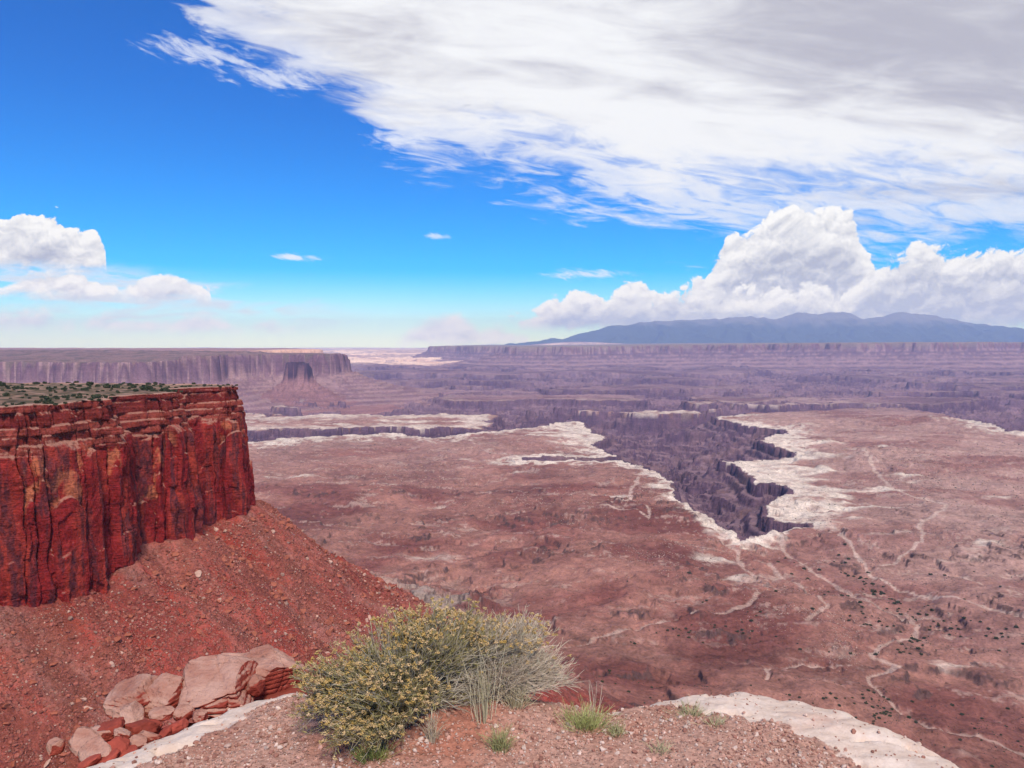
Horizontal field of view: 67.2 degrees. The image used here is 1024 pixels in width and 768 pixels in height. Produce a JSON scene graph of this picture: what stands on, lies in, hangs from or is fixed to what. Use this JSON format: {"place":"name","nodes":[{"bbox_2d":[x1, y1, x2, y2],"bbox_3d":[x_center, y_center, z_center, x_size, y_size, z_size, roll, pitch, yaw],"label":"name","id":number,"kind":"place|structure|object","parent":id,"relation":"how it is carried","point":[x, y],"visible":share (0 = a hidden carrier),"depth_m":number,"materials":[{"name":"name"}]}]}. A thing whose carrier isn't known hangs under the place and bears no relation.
{"place":"outdoors","nodes":[
{"label":"outdoors","id":0,"kind":"place"},
{"bbox_2d":[0,382,255,606],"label":"cliff","id":1,"kind":"structure","parent":0,"point":[95,493],"depth_m":406.32,"materials":[{"name":"red stone"}]},
{"bbox_2d":[0,382,221,405],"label":"cliff top","id":2,"kind":"structure","parent":1,"relation":"attached to","point":[33,394],"depth_m":480.23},
{"bbox_2d":[44,396,51,401],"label":"juniper","id":3,"kind":"object","parent":2,"relation":"on","point":[48,399],"visible":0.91,"depth_m":392.70,"materials":[{"name":"green plant"}]},
{"bbox_2d":[91,394,102,397],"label":"juniper","id":4,"kind":"object","parent":2,"relation":"on","point":[98,395],"visible":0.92,"depth_m":419.08,"materials":[{"name":"green plant"}]},
{"bbox_2d":[140,385,151,389],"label":"juniper","id":5,"kind":"object","parent":2,"relation":"on","point":[147,387],"visible":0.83,"depth_m":501.24,"materials":[{"name":"green plant"}]},
{"bbox_2d":[157,682,335,733],"bbox_3d":[-1.815,7.411,5.482,4.770,9.506,4.980,0,3,0],"label":"rock shelf","id":6,"kind":"object","parent":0,"point":[291,689],"visible":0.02,"depth_m":6.56,"materials":[{"name":"stone"}]},
{"bbox_2d":[46,737,65,756],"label":"boulder","id":7,"kind":"object","parent":6,"relation":"on","point":[55,746],"visible":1,"depth_m":5.41,"materials":[{"name":"stone"}]},
{"bbox_2d":[77,753,101,767],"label":"flat stone","id":8,"kind":"object","parent":6,"relation":"on","point":[92,760],"visible":0.94,"depth_m":4.96,"materials":[{"name":"red stone"}]},
{"bbox_2d":[78,737,111,764],"bbox_3d":[-2.751,2.441,5.086,0.250,0.053,0.186,20,42,41],"label":"boulder","id":9,"kind":"object","parent":8,"relation":"on","point":[95,745],"visible":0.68,"depth_m":5.09,"materials":[{"name":"stone"}]},
{"bbox_2d":[68,726,101,758],"bbox_3d":[-2.876,2.419,5.185,0.278,0.054,0.178,18,41,29],"label":"boulder","id":10,"kind":"object","parent":9,"relation":"on","point":[82,736],"visible":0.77,"depth_m":5.19,"materials":[{"name":"stone"}]},
{"bbox_2d":[91,725,113,741],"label":"flat stone","id":11,"kind":"object","parent":6,"relation":"on","point":[105,735],"visible":0.34,"depth_m":5.34,"materials":[{"name":"stone"}]},
{"bbox_2d":[97,717,124,736],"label":"flat stone","id":12,"kind":"object","parent":11,"relation":"on","point":[112,725],"visible":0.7,"depth_m":5.41,"materials":[{"name":"red stone"}]},
{"bbox_2d":[113,727,131,738],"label":"flat stone","id":13,"kind":"object","parent":12,"relation":"on","point":[123,732],"visible":0.65,"depth_m":5.30,"materials":[{"name":"stone"}]},
{"bbox_2d":[118,745,137,757],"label":"flat stone","id":14,"kind":"object","parent":6,"relation":"on","point":[131,748],"visible":0.34,"depth_m":5.13,"materials":[{"name":"red stone"}]},
{"bbox_2d":[96,748,119,764],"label":"flat stone","id":15,"kind":"object","parent":14,"relation":"on","point":[114,753],"visible":0.73,"depth_m":5.01,"materials":[{"name":"red stone"}]},
{"bbox_2d":[107,736,129,755],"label":"flat stone","id":16,"kind":"object","parent":14,"relation":"on","point":[121,744],"visible":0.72,"depth_m":5.14,"materials":[{"name":"red stone"}]},
{"bbox_2d":[103,673,158,718],"bbox_3d":[-3.005,2.501,6.134,0.427,0.256,0.472,4,5,-15],"label":"boulder","id":17,"kind":"object","parent":6,"relation":"on","point":[125,691],"visible":0.66,"depth_m":6.04,"materials":[{"name":"stone"}]},
{"bbox_2d":[120,701,144,723],"bbox_3d":[-2.854,2.503,5.786,0.185,0.173,0.262,22,-1,-33],"label":"boulder","id":18,"kind":"object","parent":6,"relation":"on","point":[133,711],"visible":0.62,"depth_m":5.76,"materials":[{"name":"stone"}]},
{"bbox_2d":[129,734,147,748],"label":"flat stone","id":19,"kind":"object","parent":6,"relation":"on","point":[139,741],"visible":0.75,"depth_m":5.27,"materials":[{"name":"stone"}]},
{"bbox_2d":[138,730,162,742],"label":"flat stone","id":20,"kind":"object","parent":6,"relation":"on","point":[151,736],"visible":0.46,"depth_m":5.37,"materials":[{"name":"stone"}]},
{"bbox_2d":[159,725,172,737],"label":"flat stone","id":21,"kind":"object","parent":20,"relation":"on","point":[166,731],"visible":0.73,"depth_m":5.46,"materials":[{"name":"red stone"}]},
{"bbox_2d":[149,719,162,733],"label":"flat stone","id":22,"kind":"object","parent":6,"relation":"on","point":[160,723],"visible":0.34,"depth_m":5.67,"materials":[{"name":"red stone"}]},
{"bbox_2d":[123,719,159,735],"bbox_3d":[-2.672,2.483,5.543,0.254,0.106,0.227,4,-12,-31],"label":"flat stone","id":23,"kind":"object","parent":22,"relation":"on","point":[136,727],"visible":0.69,"depth_m":5.49,"materials":[{"name":"red stone"}]},
{"bbox_2d":[148,706,174,721],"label":"boulder","id":24,"kind":"object","parent":6,"relation":"on","point":[163,713],"visible":0.93,"depth_m":5.79,"materials":[{"name":"stone"}]},
{"bbox_2d":[144,672,183,718],"bbox_3d":[-2.767,2.502,6.190,0.305,0.309,0.441,-3,2,9],"label":"boulder","id":25,"kind":"object","parent":6,"relation":"on","point":[164,689],"visible":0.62,"depth_m":6.09,"materials":[{"name":"stone"}]},
{"bbox_2d":[170,718,188,734],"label":"flat stone","id":26,"kind":"object","parent":6,"relation":"on","point":[180,725],"visible":0.79,"depth_m":5.54,"materials":[{"name":"red stone"}]},
{"bbox_2d":[173,704,195,720],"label":"boulder","id":27,"kind":"object","parent":6,"relation":"on","point":[181,711],"visible":0.84,"depth_m":5.84,"materials":[{"name":"stone"}]},
{"bbox_2d":[192,708,207,722],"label":"boulder","id":28,"kind":"object","parent":6,"relation":"on","point":[200,715],"visible":0.84,"depth_m":5.75,"materials":[{"name":"stone"}]},
{"bbox_2d":[178,654,257,717],"bbox_3d":[-2.387,2.504,6.304,0.655,0.416,0.697,12,4,-20],"label":"boulder","id":29,"kind":"object","parent":6,"relation":"on","point":[214,686],"visible":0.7,"depth_m":6.20,"materials":[{"name":"stone"}]},
{"bbox_2d":[221,653,244,655],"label":"boulder","id":30,"kind":"object","parent":6,"relation":"on","point":[236,654],"visible":0.02,"depth_m":7.16,"materials":[{"name":"stone"}]},
{"bbox_2d":[246,674,265,696],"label":"boulder","id":31,"kind":"object","parent":6,"relation":"on","point":[255,685],"visible":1,"depth_m":6.28,"materials":[{"name":"stone"}]},
{"bbox_2d":[242,644,308,700],"bbox_3d":[-2.143,2.557,6.744,0.557,0.389,0.562,3,4,41],"label":"boulder","id":32,"kind":"object","parent":6,"relation":"on","point":[273,667],"visible":0.41,"depth_m":6.62,"materials":[{"name":"stone"}]},
{"bbox_2d":[0,500,641,767],"bbox_3d":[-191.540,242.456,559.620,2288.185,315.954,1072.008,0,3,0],"label":"talus slope","id":33,"kind":"structure","parent":0,"point":[123,575],"depth_m":406.21,"materials":[{"name":"red soil"}]},
{"bbox_2d":[56,752,66,756],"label":"fallen rock","id":34,"kind":"object","parent":33,"relation":"on","point":[63,754],"visible":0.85,"depth_m":317.17,"materials":[{"name":"stone"}]},
{"bbox_2d":[76,698,82,704],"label":"fallen rock","id":35,"kind":"object","parent":33,"relation":"on","point":[78,700],"visible":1,"depth_m":334.78,"materials":[{"name":"stone"}]},
{"bbox_2d":[113,636,120,641],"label":"fallen rock","id":36,"kind":"object","parent":33,"relation":"on","point":[117,638],"visible":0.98,"depth_m":369.24,"materials":[{"name":"stone"}]},
{"bbox_2d":[172,552,178,556],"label":"fallen rock","id":37,"kind":"object","parent":33,"relation":"on","point":[174,554],"visible":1,"depth_m":446.64,"materials":[{"name":"stone"}]},
{"bbox_2d":[195,570,201,577],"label":"fallen rock","id":38,"kind":"object","parent":33,"relation":"on","point":[198,573],"visible":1,"depth_m":442.55,"materials":[{"name":"stone"}]},
{"bbox_2d":[196,628,204,635],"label":"fallen rock","id":39,"kind":"object","parent":33,"relation":"on","point":[200,631],"visible":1,"depth_m":399.86,"materials":[{"name":"stone"}]},
{"bbox_2d":[0,502,519,767],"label":"rubble","id":40,"kind":"object","parent":33,"relation":"on","point":[125,654],"visible":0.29,"depth_m":430.61,"materials":[{"name":"stone"}]},
{"bbox_2d":[0,0,1023,347],"label":"sky","id":41,"kind":"structure","parent":0,"point":[174,173],"materials":[{"name":"blue"}]},
{"bbox_2d":[87,692,958,767],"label":"ledge","id":42,"kind":"object","parent":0,"point":[861,747],"visible":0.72,"depth_m":3.08,"materials":[{"name":"beige stone"}]},
{"bbox_2d":[348,737,404,765],"bbox_3d":[-0.513,1.395,2.935,0.221,0.074,0.198,0,3,0],"label":"grass tuft","id":43,"kind":"object","parent":42,"relation":"on","point":[370,755],"visible":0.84,"depth_m":2.93,"materials":[{"name":"green plant"}]},
{"bbox_2d":[285,595,529,765],"bbox_3d":[-0.415,1.151,3.215,1.002,0.523,0.624,-2,4,-38],"label":"rabbitbrush","id":44,"kind":"object","parent":42,"relation":"on","point":[379,694],"visible":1,"depth_m":3.11,"materials":[{"name":"plant"}]},
{"bbox_2d":[414,707,449,743],"bbox_3d":[-0.331,1.337,3.021,0.210,0.132,0.129,1,3,19],"label":"grass tuft","id":45,"kind":"object","parent":42,"relation":"on","point":[431,735],"visible":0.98,"depth_m":3.01,"materials":[{"name":"beige plant"}]},
{"bbox_2d":[458,644,504,724],"bbox_3d":[-0.124,1.220,3.148,0.198,0.299,0.224,0,3,0],"label":"grass tuft","id":46,"kind":"object","parent":42,"relation":"on","point":[484,708],"visible":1,"depth_m":3.12,"materials":[{"name":"plant"}]},
{"bbox_2d":[474,723,520,753],"bbox_3d":[-0.048,1.374,2.977,0.183,0.099,0.160,-1,3,-16],"label":"grass tuft","id":47,"kind":"object","parent":42,"relation":"on","point":[502,743],"visible":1,"depth_m":2.98,"materials":[{"name":"green plant"}]},
{"bbox_2d":[449,604,583,707],"bbox_3d":[-0.057,1.183,3.393,0.759,0.403,0.516,-1,3,-18],"label":"dry shrub","id":48,"kind":"object","parent":42,"relation":"on","point":[540,669],"visible":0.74,"depth_m":3.32,"materials":[{"name":"beige plant"}]},
{"bbox_2d":[492,680,541,710],"bbox_3d":[0.017,1.302,3.225,0.172,0.114,0.210,3,4,41],"label":"grass tuft","id":49,"kind":"object","parent":42,"relation":"on","point":[517,702],"visible":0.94,"depth_m":3.23,"materials":[{"name":"beige plant"}]},
{"bbox_2d":[99,691,953,767],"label":"gravel","id":50,"kind":"structure","parent":42,"relation":"on","point":[767,759],"depth_m":3.04,"materials":[{"name":"gravel"}]},
{"bbox_2d":[550,693,627,734],"bbox_3d":[0.295,1.375,3.191,0.288,0.104,0.335,-2,4,-35],"label":"grass tuft","id":51,"kind":"object","parent":42,"relation":"on","point":[582,722],"visible":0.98,"depth_m":3.18,"materials":[{"name":"green plant"}]},
{"bbox_2d":[588,682,602,714],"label":"grass tuft","id":52,"kind":"object","parent":42,"relation":"on","point":[594,703],"visible":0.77,"depth_m":3.31,"materials":[{"name":"beige plant"}]},
{"bbox_2d":[601,721,626,737],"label":"grass tuft","id":53,"kind":"object","parent":42,"relation":"on","point":[617,732],"visible":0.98,"depth_m":3.12,"materials":[{"name":"plant"}]},
{"bbox_2d":[639,738,675,757],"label":"grass tuft","id":54,"kind":"object","parent":42,"relation":"on","point":[662,747],"visible":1,"depth_m":2.99,"materials":[{"name":"beige plant"}]},
{"bbox_2d":[660,699,713,719],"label":"grass tuft","id":55,"kind":"object","parent":42,"relation":"on","point":[694,712],"visible":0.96,"depth_m":3.31,"materials":[{"name":"plant"}]},
{"bbox_2d":[691,713,725,727],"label":"grass tuft","id":56,"kind":"object","parent":42,"relation":"on","point":[722,721],"visible":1,"depth_m":3.21,"materials":[{"name":"beige plant"}]},
{"bbox_2d":[194,342,1023,767],"bbox_3d":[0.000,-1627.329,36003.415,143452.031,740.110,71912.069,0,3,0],"label":"terrain","id":57,"kind":"structure","parent":0,"point":[526,556],"depth_m":1843.74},
{"bbox_2d":[0,349,456,414],"bbox_3d":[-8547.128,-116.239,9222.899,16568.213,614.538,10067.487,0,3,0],"label":"mesa","id":58,"kind":"structure","parent":57,"relation":"on","point":[254,376],"depth_m":6979.36,"materials":[{"name":"stone"}]},
{"bbox_2d":[0,348,353,364],"bbox_3d":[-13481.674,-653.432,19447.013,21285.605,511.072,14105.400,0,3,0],"label":"distant mesa","id":59,"kind":"structure","parent":58,"relation":"attached to","point":[281,350],"depth_m":15658.65,"materials":[{"name":"stone"}]},
{"bbox_2d":[261,362,403,415],"bbox_3d":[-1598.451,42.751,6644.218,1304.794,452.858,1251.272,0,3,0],"label":"butte","id":60,"kind":"object","parent":57,"relation":"on","point":[298,382],"visible":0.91,"depth_m":6787.27,"materials":[{"name":"stone"}]},
{"bbox_2d":[190,342,1023,540],"bbox_3d":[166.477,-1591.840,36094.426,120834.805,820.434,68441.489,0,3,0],"label":"canyon","id":61,"kind":"structure","parent":57,"relation":"in","point":[693,457],"depth_m":6285.11,"materials":[{"name":"stone"}]},
{"bbox_2d":[257,440,1022,765],"bbox_3d":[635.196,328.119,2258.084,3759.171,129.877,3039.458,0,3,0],"label":"scrub","id":62,"kind":"object","parent":57,"relation":"on","point":[734,580],"visible":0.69,"depth_m":1595.71,"materials":[{"name":"plant"}]},
{"bbox_2d":[335,443,1023,673],"bbox_3d":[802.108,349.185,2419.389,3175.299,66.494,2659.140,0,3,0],"label":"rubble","id":63,"kind":"object","parent":57,"relation":"on","point":[737,538],"visible":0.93,"depth_m":2118.43,"materials":[{"name":"stone"}]},
{"bbox_2d":[413,342,1023,375],"bbox_3d":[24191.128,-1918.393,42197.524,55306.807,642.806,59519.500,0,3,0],"label":"plateau","id":64,"kind":"structure","parent":57,"relation":"on","point":[981,356],"depth_m":16257.75,"materials":[{"name":"stone"}]},
{"bbox_2d":[505,312,1023,344],"bbox_3d":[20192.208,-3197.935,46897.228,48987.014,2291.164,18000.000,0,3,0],"label":"mountain","id":65,"kind":"structure","parent":0,"point":[799,327],"depth_m":43510.01,"materials":[{"name":"blue stone"}]}
]}

